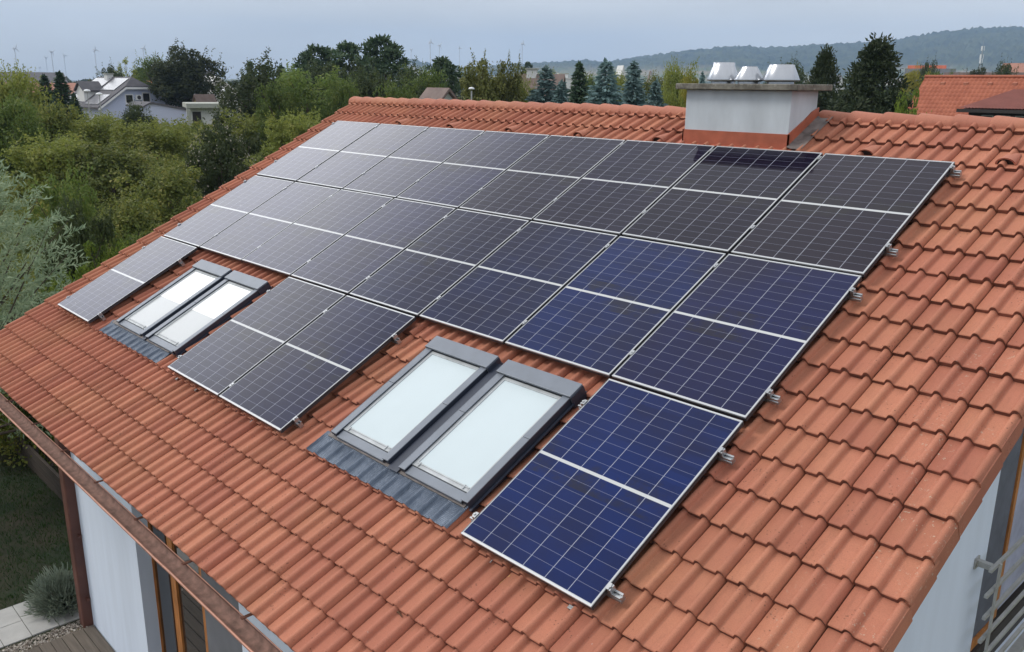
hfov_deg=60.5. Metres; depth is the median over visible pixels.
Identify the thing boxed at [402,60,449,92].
broadleaf tree
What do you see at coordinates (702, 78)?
blue spruce
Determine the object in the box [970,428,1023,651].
balcony door
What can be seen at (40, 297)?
bush
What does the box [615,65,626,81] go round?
gable house
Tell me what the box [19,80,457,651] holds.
ground
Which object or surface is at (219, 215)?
solar panel
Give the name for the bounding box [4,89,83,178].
bush
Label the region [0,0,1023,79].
sky
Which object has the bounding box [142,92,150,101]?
window
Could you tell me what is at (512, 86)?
cypress tree
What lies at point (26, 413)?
bush
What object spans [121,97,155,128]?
bush
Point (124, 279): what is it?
solar panel
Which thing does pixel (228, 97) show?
conifer tree
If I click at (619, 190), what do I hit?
solar panel
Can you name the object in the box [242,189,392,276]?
solar panel
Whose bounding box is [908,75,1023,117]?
red roof house
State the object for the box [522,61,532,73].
pine tree
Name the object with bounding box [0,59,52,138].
broadleaf tree
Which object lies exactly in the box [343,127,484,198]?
solar panel
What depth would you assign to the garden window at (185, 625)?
10.28 m
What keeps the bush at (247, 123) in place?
on the ground at (81, 626)
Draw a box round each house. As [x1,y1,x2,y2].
[0,62,1023,651]
[0,83,75,93]
[70,73,178,124]
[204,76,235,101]
[419,87,457,99]
[521,68,565,95]
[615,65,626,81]
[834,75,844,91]
[907,65,946,68]
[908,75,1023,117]
[1003,63,1023,71]
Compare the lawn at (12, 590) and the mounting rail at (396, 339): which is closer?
the mounting rail at (396, 339)
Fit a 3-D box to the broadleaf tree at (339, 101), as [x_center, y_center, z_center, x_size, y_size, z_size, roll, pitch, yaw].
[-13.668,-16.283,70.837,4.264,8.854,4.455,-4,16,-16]
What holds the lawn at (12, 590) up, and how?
on the ground at (81, 626)
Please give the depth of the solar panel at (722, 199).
7.90 m
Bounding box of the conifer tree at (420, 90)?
[392,55,428,97]
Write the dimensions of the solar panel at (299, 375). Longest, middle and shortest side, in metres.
1.592 x 1.126 x 0.036 m
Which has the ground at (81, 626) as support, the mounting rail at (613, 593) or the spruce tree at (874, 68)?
the spruce tree at (874, 68)
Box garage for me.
[182,102,238,129]
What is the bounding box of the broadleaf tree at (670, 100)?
[656,81,685,107]
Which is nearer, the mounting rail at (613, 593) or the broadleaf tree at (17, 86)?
the mounting rail at (613, 593)
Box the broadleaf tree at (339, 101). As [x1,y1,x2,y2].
[315,71,362,122]
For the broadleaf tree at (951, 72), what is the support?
on the ground at (81, 626)
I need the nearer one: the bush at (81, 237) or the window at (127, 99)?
the bush at (81, 237)
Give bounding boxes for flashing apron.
[99,283,218,362]
[307,364,501,528]
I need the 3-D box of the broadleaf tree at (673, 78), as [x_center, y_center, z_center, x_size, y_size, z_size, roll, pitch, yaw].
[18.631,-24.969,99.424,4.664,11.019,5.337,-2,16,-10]
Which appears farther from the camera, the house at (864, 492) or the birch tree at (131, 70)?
the birch tree at (131, 70)
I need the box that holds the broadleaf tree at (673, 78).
[661,55,699,105]
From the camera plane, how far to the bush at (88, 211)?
23.92 m
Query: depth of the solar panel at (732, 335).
6.33 m
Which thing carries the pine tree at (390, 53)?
on the ground at (81, 626)
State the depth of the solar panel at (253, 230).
11.19 m
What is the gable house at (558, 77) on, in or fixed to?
on the ground at (81, 626)
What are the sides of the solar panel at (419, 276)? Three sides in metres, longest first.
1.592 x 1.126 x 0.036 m
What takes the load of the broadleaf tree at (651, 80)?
on the ground at (81, 626)
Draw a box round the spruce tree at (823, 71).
[804,43,843,111]
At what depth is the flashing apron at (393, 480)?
6.55 m
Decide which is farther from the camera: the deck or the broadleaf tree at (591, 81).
the broadleaf tree at (591, 81)
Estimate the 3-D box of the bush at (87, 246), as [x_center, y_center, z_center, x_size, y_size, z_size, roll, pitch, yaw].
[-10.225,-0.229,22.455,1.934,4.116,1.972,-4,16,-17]
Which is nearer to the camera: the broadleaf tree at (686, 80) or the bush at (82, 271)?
the bush at (82, 271)
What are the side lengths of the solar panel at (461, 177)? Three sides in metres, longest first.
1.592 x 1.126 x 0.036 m
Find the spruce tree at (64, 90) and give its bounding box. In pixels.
[46,70,88,116]
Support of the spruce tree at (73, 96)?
on the ground at (81, 626)
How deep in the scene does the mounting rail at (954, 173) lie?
7.08 m
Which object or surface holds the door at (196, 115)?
in the garage
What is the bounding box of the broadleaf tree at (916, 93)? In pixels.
[894,87,931,114]
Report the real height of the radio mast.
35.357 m
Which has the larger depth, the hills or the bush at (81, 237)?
the hills
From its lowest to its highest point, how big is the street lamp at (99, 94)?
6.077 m
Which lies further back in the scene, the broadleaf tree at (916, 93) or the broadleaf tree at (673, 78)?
the broadleaf tree at (673, 78)
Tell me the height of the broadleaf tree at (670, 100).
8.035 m
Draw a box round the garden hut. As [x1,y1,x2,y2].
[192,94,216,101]
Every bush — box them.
[0,84,54,180]
[0,127,117,206]
[0,318,54,466]
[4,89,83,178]
[4,268,67,320]
[21,153,107,296]
[21,562,78,622]
[32,133,165,211]
[38,170,117,291]
[46,264,86,297]
[66,108,138,150]
[67,238,129,282]
[75,181,160,254]
[96,114,192,166]
[104,223,142,256]
[109,150,203,236]
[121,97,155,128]
[173,106,262,199]
[217,106,282,156]
[260,105,322,155]
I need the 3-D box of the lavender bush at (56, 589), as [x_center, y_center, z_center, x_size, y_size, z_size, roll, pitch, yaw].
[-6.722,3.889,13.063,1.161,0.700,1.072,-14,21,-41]
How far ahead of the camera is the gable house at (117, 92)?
133.49 m
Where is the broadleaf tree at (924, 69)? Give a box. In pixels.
[917,57,938,84]
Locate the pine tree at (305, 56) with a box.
[292,43,341,93]
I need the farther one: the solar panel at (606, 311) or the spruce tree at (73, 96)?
the spruce tree at (73, 96)
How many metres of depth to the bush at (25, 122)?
51.90 m
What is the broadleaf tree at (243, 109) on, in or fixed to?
on the ground at (81, 626)
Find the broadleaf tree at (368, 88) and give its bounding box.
[344,55,392,97]
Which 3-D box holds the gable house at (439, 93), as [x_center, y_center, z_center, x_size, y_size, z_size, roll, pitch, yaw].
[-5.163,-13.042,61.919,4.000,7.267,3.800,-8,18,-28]
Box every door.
[192,112,201,122]
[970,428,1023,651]
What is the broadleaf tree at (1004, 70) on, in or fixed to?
on the ground at (81, 626)
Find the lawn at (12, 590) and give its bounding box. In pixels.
[0,428,80,651]
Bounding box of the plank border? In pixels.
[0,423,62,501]
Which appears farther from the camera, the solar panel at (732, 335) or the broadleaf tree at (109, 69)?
the broadleaf tree at (109, 69)
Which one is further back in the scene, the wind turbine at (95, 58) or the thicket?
the wind turbine at (95, 58)
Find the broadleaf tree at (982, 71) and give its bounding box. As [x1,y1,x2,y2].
[959,63,986,74]
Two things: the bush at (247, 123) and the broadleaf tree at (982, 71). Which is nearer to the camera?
the bush at (247, 123)
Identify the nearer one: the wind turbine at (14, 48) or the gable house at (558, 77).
the gable house at (558, 77)
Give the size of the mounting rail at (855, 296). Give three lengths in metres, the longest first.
9.282 x 0.213 x 0.147 m
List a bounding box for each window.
[116,259,231,336]
[125,94,133,103]
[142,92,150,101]
[145,270,271,356]
[147,521,242,651]
[331,336,502,463]
[398,359,586,512]
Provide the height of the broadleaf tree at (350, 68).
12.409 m
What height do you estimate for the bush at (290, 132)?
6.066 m
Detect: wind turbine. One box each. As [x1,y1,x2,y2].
[13,44,17,69]
[93,47,99,75]
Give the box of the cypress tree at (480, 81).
[459,48,504,100]
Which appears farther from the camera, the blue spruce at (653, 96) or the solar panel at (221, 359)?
the blue spruce at (653, 96)
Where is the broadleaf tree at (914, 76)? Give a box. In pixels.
[898,62,932,100]
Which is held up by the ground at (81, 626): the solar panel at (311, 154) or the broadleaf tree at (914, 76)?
the broadleaf tree at (914, 76)
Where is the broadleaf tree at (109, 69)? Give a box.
[93,60,122,77]
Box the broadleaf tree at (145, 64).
[134,51,180,97]
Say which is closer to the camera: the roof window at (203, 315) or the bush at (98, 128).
the roof window at (203, 315)
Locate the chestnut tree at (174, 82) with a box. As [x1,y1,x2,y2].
[144,38,231,107]
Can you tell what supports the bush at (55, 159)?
on the ground at (81, 626)
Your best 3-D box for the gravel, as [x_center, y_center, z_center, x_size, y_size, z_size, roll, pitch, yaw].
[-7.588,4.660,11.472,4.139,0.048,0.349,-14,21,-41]
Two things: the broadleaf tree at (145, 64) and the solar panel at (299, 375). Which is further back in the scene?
the broadleaf tree at (145, 64)
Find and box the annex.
[125,101,186,125]
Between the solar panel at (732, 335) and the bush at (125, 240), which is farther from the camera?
the bush at (125, 240)
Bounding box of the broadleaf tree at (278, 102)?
[254,73,308,147]
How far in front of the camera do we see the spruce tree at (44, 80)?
95.90 m
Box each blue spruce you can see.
[525,64,558,102]
[551,78,569,103]
[585,57,627,104]
[621,59,647,105]
[644,78,668,106]
[699,71,704,82]
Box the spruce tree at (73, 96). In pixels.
[68,92,87,125]
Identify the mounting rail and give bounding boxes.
[66,296,105,320]
[143,246,184,266]
[175,355,303,427]
[178,223,781,404]
[243,180,862,301]
[266,290,400,344]
[274,160,898,256]
[332,122,961,177]
[470,512,625,609]
[578,400,735,464]
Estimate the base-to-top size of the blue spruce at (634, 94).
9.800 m
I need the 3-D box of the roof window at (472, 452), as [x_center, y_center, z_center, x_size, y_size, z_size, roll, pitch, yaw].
[-0.145,0.774,6.477,0.819,0.136,1.275,16,49,44]
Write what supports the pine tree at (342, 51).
on the ground at (81, 626)
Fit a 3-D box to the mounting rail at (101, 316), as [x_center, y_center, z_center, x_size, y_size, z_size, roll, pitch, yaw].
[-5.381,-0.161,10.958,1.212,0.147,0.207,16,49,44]
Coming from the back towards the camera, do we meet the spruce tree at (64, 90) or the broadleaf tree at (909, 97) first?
the spruce tree at (64, 90)
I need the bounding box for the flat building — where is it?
[557,73,573,93]
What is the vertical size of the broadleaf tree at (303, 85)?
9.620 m
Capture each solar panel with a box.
[58,236,197,323]
[163,175,293,248]
[167,277,345,397]
[200,182,339,261]
[219,295,415,432]
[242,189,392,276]
[257,121,379,181]
[291,198,455,294]
[297,124,428,189]
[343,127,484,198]
[349,209,528,317]
[397,131,549,208]
[419,221,617,344]
[459,135,624,221]
[461,379,743,610]
[505,236,725,377]
[533,140,714,235]
[612,254,861,420]
[622,146,822,253]
[731,153,954,276]
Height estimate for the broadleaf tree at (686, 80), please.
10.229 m
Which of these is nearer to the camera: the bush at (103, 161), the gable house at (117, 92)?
the bush at (103, 161)
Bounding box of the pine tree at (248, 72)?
[241,61,253,117]
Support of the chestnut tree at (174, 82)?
on the ground at (81, 626)
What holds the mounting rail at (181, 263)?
attached to the house at (864, 492)
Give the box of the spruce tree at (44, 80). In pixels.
[37,73,52,114]
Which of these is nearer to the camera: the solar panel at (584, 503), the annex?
the solar panel at (584, 503)
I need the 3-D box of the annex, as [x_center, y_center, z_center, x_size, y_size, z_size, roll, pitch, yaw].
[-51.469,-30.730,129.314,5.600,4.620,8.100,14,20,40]
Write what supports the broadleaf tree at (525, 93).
on the ground at (81, 626)
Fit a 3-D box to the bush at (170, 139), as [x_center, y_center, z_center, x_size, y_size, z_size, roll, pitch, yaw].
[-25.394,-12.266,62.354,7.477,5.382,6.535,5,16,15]
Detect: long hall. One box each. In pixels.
[1,72,67,82]
[903,69,955,88]
[944,72,1023,74]
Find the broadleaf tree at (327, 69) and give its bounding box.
[296,53,350,105]
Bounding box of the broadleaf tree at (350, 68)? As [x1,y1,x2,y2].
[339,45,389,83]
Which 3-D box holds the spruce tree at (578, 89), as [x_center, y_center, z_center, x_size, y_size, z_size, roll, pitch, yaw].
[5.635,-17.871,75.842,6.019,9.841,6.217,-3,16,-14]
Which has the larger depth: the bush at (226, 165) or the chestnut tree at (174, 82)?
the chestnut tree at (174, 82)
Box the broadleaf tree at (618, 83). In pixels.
[614,73,647,101]
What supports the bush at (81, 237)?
on the ground at (81, 626)
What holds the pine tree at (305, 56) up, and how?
on the ground at (81, 626)
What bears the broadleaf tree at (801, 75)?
on the ground at (81, 626)
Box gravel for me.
[0,620,93,651]
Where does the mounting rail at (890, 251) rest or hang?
attached to the house at (864, 492)
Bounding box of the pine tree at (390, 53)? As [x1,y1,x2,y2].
[347,34,415,96]
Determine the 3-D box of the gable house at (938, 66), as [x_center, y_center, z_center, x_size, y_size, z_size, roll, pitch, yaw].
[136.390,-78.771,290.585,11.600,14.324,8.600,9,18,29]
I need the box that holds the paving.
[0,597,78,647]
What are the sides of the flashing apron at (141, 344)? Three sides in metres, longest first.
1.710 x 1.403 x 0.044 m
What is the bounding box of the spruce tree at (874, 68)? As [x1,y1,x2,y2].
[827,32,919,114]
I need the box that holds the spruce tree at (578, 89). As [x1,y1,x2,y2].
[566,60,590,103]
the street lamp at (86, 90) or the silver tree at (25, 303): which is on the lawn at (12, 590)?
the silver tree at (25, 303)
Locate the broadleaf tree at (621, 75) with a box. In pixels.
[608,71,627,90]
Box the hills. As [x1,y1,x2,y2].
[224,26,1023,85]
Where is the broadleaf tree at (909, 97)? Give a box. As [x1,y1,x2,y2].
[879,83,920,110]
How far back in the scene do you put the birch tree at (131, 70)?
158.59 m
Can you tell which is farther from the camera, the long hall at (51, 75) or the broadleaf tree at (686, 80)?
the long hall at (51, 75)
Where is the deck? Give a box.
[24,625,113,651]
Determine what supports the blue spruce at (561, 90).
on the ground at (81, 626)
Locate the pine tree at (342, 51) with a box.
[323,39,361,74]
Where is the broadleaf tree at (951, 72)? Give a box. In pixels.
[924,65,955,74]
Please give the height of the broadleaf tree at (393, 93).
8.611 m
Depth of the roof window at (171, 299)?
10.33 m
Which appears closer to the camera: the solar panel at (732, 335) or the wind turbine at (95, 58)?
the solar panel at (732, 335)
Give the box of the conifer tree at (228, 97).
[200,47,297,137]
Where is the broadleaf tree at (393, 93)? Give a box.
[373,71,417,98]
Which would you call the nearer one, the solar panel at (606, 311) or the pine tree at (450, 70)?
the solar panel at (606, 311)
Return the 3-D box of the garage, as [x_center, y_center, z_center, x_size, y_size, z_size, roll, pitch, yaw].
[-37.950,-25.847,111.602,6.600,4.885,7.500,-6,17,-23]
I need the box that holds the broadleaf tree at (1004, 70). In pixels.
[991,56,1018,74]
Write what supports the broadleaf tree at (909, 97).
on the ground at (81, 626)
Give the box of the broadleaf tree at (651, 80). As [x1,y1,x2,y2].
[640,70,663,105]
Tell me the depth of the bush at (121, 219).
30.02 m
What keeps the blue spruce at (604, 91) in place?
on the ground at (81, 626)
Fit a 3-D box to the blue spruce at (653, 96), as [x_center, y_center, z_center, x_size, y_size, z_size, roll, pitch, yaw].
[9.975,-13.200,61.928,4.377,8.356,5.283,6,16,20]
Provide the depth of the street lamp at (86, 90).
112.15 m
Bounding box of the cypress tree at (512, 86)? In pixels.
[492,53,524,101]
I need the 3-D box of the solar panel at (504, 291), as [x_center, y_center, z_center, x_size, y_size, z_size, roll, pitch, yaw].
[0.062,-0.446,8.011,1.126,0.036,1.592,16,49,44]
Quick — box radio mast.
[979,42,984,68]
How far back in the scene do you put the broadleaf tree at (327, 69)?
108.03 m
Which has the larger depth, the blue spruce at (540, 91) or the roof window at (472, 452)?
the blue spruce at (540, 91)
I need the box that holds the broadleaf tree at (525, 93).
[517,71,535,102]
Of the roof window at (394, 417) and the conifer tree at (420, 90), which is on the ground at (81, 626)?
the conifer tree at (420, 90)
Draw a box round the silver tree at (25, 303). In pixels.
[0,159,91,438]
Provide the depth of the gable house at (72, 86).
163.54 m
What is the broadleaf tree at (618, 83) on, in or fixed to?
on the ground at (81, 626)
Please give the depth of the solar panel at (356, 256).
9.57 m
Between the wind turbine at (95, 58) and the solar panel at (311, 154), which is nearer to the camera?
the solar panel at (311, 154)
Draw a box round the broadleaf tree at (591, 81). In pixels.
[573,67,602,103]
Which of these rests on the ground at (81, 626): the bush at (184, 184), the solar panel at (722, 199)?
the bush at (184, 184)
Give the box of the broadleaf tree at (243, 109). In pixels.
[236,53,309,117]
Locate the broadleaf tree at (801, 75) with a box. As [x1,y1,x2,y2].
[763,51,808,83]
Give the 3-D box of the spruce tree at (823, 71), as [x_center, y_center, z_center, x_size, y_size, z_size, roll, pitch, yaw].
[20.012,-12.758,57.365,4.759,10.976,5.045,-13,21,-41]
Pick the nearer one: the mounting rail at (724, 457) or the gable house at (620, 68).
the mounting rail at (724, 457)
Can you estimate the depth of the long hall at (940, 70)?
269.67 m
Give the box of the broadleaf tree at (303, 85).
[258,58,361,119]
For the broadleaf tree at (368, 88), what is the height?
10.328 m
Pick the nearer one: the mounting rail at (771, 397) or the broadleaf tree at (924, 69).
the mounting rail at (771, 397)
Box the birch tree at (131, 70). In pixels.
[114,56,138,79]
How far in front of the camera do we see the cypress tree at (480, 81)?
68.65 m
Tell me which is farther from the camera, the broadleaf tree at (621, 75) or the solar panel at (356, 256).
the broadleaf tree at (621, 75)
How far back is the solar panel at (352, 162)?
11.95 m
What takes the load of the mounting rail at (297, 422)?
attached to the house at (864, 492)
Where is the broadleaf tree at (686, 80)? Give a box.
[678,65,698,107]
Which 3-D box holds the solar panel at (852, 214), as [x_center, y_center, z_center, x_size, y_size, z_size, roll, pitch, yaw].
[2.696,-0.955,7.158,1.126,0.035,1.592,16,49,44]
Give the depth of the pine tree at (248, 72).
110.47 m
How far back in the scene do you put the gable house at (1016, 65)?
277.12 m
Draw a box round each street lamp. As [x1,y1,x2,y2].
[84,89,90,119]
[95,93,102,115]
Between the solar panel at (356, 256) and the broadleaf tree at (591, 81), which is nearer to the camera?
the solar panel at (356, 256)
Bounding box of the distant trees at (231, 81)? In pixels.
[65,76,889,107]
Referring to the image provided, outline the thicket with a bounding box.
[0,110,265,470]
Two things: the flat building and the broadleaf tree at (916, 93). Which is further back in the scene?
the flat building
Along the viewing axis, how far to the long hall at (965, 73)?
181.18 m
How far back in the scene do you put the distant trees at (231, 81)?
534.51 m
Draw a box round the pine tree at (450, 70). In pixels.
[425,56,468,99]
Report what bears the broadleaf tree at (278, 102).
on the ground at (81, 626)
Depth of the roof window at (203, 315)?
9.69 m
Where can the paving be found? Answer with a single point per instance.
(13, 629)
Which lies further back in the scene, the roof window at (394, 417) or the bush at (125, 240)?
the bush at (125, 240)
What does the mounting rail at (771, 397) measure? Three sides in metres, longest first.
9.282 x 0.213 x 0.147 m

